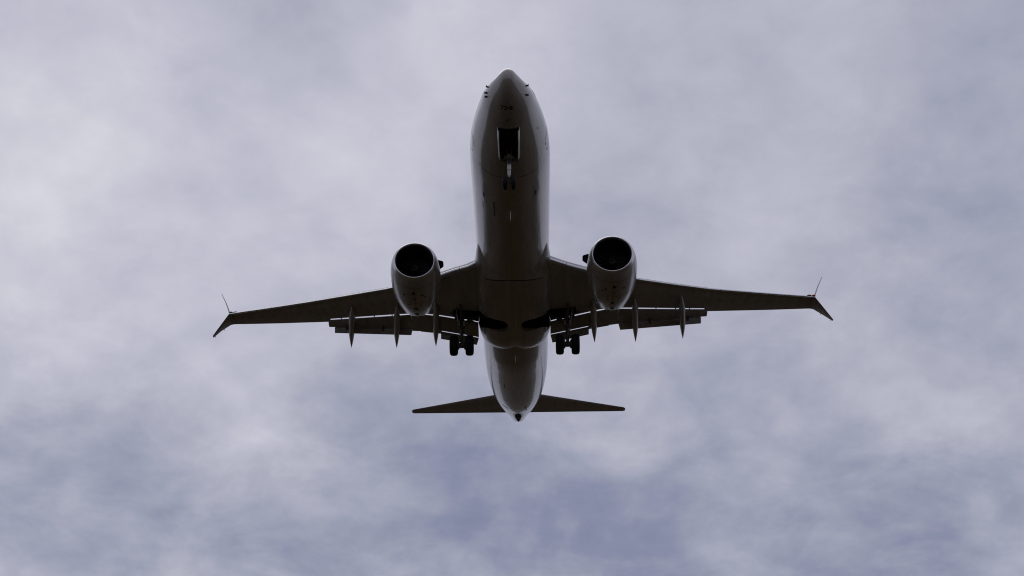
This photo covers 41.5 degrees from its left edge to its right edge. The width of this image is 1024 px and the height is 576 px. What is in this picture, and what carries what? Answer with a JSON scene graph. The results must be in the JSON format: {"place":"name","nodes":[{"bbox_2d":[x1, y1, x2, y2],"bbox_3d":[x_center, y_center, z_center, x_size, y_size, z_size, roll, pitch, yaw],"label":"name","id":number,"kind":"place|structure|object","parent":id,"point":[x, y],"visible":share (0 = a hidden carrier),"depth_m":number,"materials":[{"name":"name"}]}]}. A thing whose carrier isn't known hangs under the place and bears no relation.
{"place":"outdoors","nodes":[
{"label":"outdoors","id":0,"kind":"place"},
{"bbox_2d":[0,0,1023,575],"label":"sky","id":1,"kind":"structure","parent":0,"point":[161,160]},
{"bbox_2d":[213,68,832,421],"bbox_3d":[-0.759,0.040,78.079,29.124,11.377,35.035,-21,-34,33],"label":"airliner","id":2,"kind":"object","parent":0,"point":[514,288],"visible":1,"depth_m":71.24,"materials":[{"name":"paint"}]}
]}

